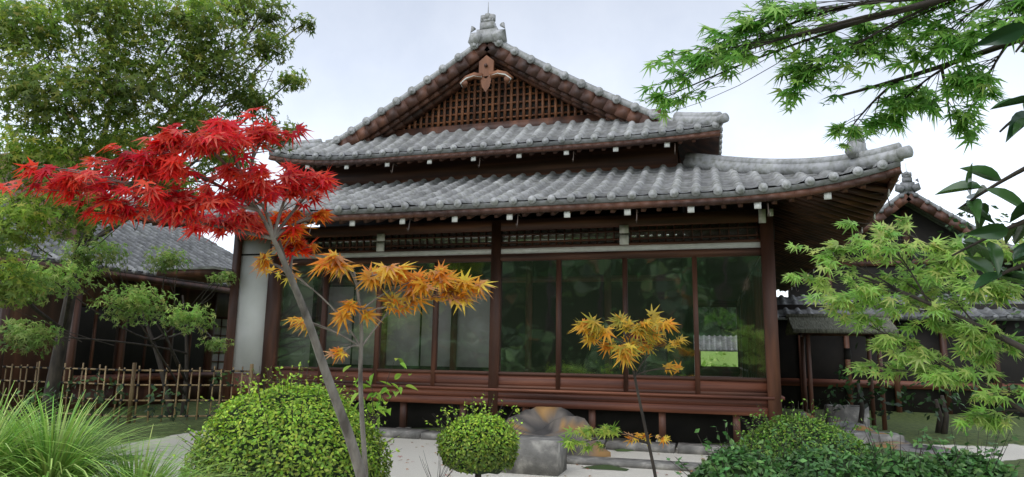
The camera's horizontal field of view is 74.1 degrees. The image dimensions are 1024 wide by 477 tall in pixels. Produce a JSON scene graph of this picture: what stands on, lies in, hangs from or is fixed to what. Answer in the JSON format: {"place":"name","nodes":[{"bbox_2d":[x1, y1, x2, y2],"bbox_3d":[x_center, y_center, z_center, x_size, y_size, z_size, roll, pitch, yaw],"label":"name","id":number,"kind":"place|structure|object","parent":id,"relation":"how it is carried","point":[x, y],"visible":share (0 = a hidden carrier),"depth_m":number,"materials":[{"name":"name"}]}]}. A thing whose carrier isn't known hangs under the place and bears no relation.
{"place":"outdoors","nodes":[
{"label":"outdoors","id":0,"kind":"place"},
{"bbox_2d":[62,372,222,382],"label":"wing boards","id":1,"kind":"object","parent":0,"point":[154,376],"visible":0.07,"depth_m":20.79,"materials":[{"name":"brown wood"}]},
{"bbox_2d":[0,0,316,423],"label":"tree","id":2,"kind":"object","parent":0,"point":[27,90],"depth_m":10.23,"materials":[{"name":"green plant"}]},
{"bbox_2d":[232,239,270,373],"bbox_3d":[-6.739,1.743,17.655,0.950,3.470,0.060,-2,-10,16],"label":"wall panel","id":3,"kind":"object","parent":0,"point":[250,324],"visible":0.71,"depth_m":17.61,"materials":[{"name":"white paint"}]},
{"bbox_2d":[115,435,703,475],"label":"fallen leaves","id":4,"kind":"object","parent":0,"point":[434,462],"visible":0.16,"depth_m":11.79,"materials":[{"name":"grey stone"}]},
{"bbox_2d":[402,55,588,129],"bbox_3d":[-0.623,-4.134,18.685,5.830,1.890,0.785,-2,-10,16],"label":"gable lattice","id":5,"kind":"object","parent":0,"point":[485,83],"visible":0.7,"depth_m":18.84,"materials":[{"name":"brown wood"}]},
{"bbox_2d":[229,369,784,415],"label":"hall boards","id":6,"kind":"object","parent":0,"point":[680,403],"visible":0.59,"depth_m":14.99,"materials":[{"name":"brown wood"}]},
{"bbox_2d":[241,67,774,446],"bbox_3d":[1.331,0.920,23.765,13.360,9.896,16.150,-2,-10,16],"label":"hall interior","id":7,"kind":"object","parent":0,"point":[721,278],"visible":0.28,"depth_m":16.88,"materials":[{"name":"black wood"}]},
{"bbox_2d":[0,0,1023,476],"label":"maple","id":8,"kind":"object","parent":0,"point":[172,210],"depth_m":3.69,"materials":[{"name":"plant"}]},
{"bbox_2d":[0,0,1023,296],"label":"sky","id":9,"kind":"structure","parent":0,"point":[362,55],"materials":[{"name":"white"}]},
{"bbox_2d":[131,117,893,214],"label":"roof tiles","id":10,"kind":"object","parent":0,"point":[665,179],"visible":0.38,"depth_m":16.48,"materials":[{"name":"grey tile"}]},
{"bbox_2d":[1,397,1023,476],"bbox_3d":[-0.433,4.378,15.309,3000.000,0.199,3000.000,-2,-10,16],"label":"ground","id":11,"kind":"structure","parent":0,"point":[908,425],"depth_m":14.46,"materials":[{"name":"grey gravel"}]},
{"bbox_2d":[0,150,236,416],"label":"wing","id":12,"kind":"structure","parent":11,"relation":"on","point":[218,301],"depth_m":19.86,"materials":[{"name":"brown wood"}]},
{"bbox_2d":[0,203,232,283],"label":"wing roof","id":13,"kind":"structure","parent":12,"relation":"attached to","point":[140,241],"depth_m":23.97,"materials":[{"name":"grey tile"}]},
{"bbox_2d":[5,249,231,287],"bbox_3d":[-8.936,0.997,19.427,3.840,0.240,16.000,-2,-10,16],"label":"roof eave","id":14,"kind":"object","parent":13,"relation":"attached to","point":[134,271],"depth_m":18.38,"materials":[{"name":"brown wood"}]},
{"bbox_2d":[211,319,226,368],"bbox_3d":[-10.151,4.020,25.696,0.001,1.850,3.600,-2,-10,16],"label":"window","id":15,"kind":"structure","parent":12,"relation":"attached to","point":[223,332],"depth_m":24.42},
{"bbox_2d":[0,361,253,422],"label":"bamboo fence","id":16,"kind":"object","parent":11,"relation":"on","point":[132,384],"visible":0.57,"depth_m":16.38,"materials":[{"name":"brown wood"}]},
{"bbox_2d":[0,366,243,417],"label":"fence ties","id":17,"kind":"object","parent":16,"relation":"attached to","point":[135,400],"visible":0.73,"depth_m":16.39,"materials":[{"name":"black wicker"}]},
{"bbox_2d":[0,380,274,476],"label":"grass tuft","id":18,"kind":"object","parent":11,"relation":"on","point":[27,453],"visible":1,"depth_m":5.18,"materials":[{"name":"green plant"}]},
{"bbox_2d":[110,449,632,470],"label":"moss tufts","id":19,"kind":"object","parent":11,"relation":"on","point":[607,467],"visible":0.48,"depth_m":11.30,"materials":[{"name":"green plant"}]},
{"bbox_2d":[220,42,781,442],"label":"wooden posts","id":20,"kind":"object","parent":11,"relation":"on","point":[757,332],"visible":0.61,"depth_m":17.35,"materials":[{"name":"brown wood"}]},
{"bbox_2d":[133,44,901,396],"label":"wooden beams","id":21,"kind":"structure","parent":11,"relation":"on","point":[811,218],"depth_m":16.18,"materials":[{"name":"brown wood"}]},
{"bbox_2d":[131,73,889,299],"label":"rafter ends","id":22,"kind":"object","parent":21,"relation":"attached to","point":[624,243],"visible":0.72,"depth_m":15.47,"materials":[{"name":"white paint"}]},
{"bbox_2d":[373,427,730,476],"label":"stone slabs","id":23,"kind":"structure","parent":11,"relation":"on","point":[542,455],"depth_m":11.43,"materials":[{"name":"grey stone"}]},
{"bbox_2d":[699,335,736,349],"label":"gate roof","id":24,"kind":"structure","parent":11,"relation":"on","point":[719,342],"depth_m":51.98,"materials":[{"name":"tile"}]},
{"bbox_2d":[699,349,737,351],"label":"eave reflection","id":25,"kind":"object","parent":24,"relation":"attached to","point":[726,350],"depth_m":50.84,"materials":[{"name":"grey"}]},
{"bbox_2d":[701,351,737,366],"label":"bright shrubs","id":26,"kind":"object","parent":11,"relation":"on","point":[718,358],"visible":0.08,"depth_m":61.19,"materials":[{"name":"green plant"}]},
{"bbox_2d":[506,407,953,456],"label":"rocks","id":27,"kind":"object","parent":11,"relation":"on","point":[549,421],"visible":0.26,"depth_m":13.34,"materials":[{"name":"grey stone"}]},
{"bbox_2d":[693,290,780,335],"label":"foliage","id":28,"kind":"object","parent":11,"relation":"on","point":[717,321],"visible":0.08,"depth_m":63.50,"materials":[{"name":"green plant"}]},
{"bbox_2d":[824,404,904,445],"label":"stone blocks","id":29,"kind":"structure","parent":11,"relation":"on","point":[850,413],"depth_m":17.70,"materials":[{"name":"grey stone"}]},
{"bbox_2d":[777,194,1023,429],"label":"building","id":30,"kind":"structure","parent":11,"relation":"on","point":[829,354],"depth_m":23.90,"materials":[{"name":"brown wood"}]},
{"bbox_2d":[785,314,898,334],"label":"tiled roof","id":31,"kind":"structure","parent":30,"relation":"on","point":[808,323],"depth_m":18.06,"materials":[{"name":"grey tile"}]},
{"bbox_2d":[776,194,1023,316],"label":"roofs","id":32,"kind":"structure","parent":30,"relation":"on","point":[793,299],"depth_m":24.41,"materials":[{"name":"tile"}]},
{"bbox_2d":[778,163,1023,320],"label":"roof trim","id":33,"kind":"structure","parent":32,"relation":"on","point":[906,185],"depth_m":31.54,"materials":[{"name":"tile"}]},
{"bbox_2d":[781,378,1023,391],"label":"boards","id":34,"kind":"object","parent":30,"relation":"attached to","point":[816,382],"visible":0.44,"depth_m":23.45,"materials":[{"name":"red wood"}]},
{"bbox_2d":[134,144,894,295],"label":"brackets","id":35,"kind":"object","parent":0,"point":[636,209],"visible":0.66,"depth_m":14.93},
{"bbox_2d":[117,2,912,220],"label":"roof","id":36,"kind":"structure","parent":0,"point":[858,155],"depth_m":15.38,"materials":[{"name":"grey tile"}]},
{"bbox_2d":[14,205,1023,433],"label":"bamboo fence","id":37,"kind":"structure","parent":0,"point":[846,387],"depth_m":15.97,"materials":[{"name":"brown wood"}]},
{"bbox_2d":[279,223,759,367],"bbox_3d":[-0.699,1.784,16.761,13.150,3.690,1.550,-2,-10,16],"label":"hall paper","id":38,"kind":"object","parent":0,"point":[403,334],"visible":0.47,"depth_m":17.79,"materials":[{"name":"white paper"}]},
{"bbox_2d":[173,360,1019,476],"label":"shrub","id":39,"kind":"object","parent":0,"point":[969,458],"depth_m":7.25,"materials":[{"name":"green plant"}]},
{"bbox_2d":[343,358,416,427],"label":"nandina leaves","id":40,"kind":"object","parent":39,"relation":"attached to","point":[379,408],"visible":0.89,"depth_m":7.18,"materials":[{"name":"green plant"}]},
{"bbox_2d":[363,363,463,476],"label":"twigs","id":41,"kind":"object","parent":39,"relation":"attached to","point":[375,420],"visible":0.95,"depth_m":7.49,"materials":[{"name":"brown wood"}]},
{"bbox_2d":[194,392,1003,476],"bbox_3d":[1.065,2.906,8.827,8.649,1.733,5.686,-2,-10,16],"label":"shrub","id":42,"kind":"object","parent":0,"point":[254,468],"visible":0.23,"depth_m":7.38,"materials":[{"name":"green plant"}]},
{"bbox_2d":[935,23,1023,289],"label":"camellia","id":43,"kind":"object","parent":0,"point":[992,252],"depth_m":2.57,"materials":[{"name":"green plant"}]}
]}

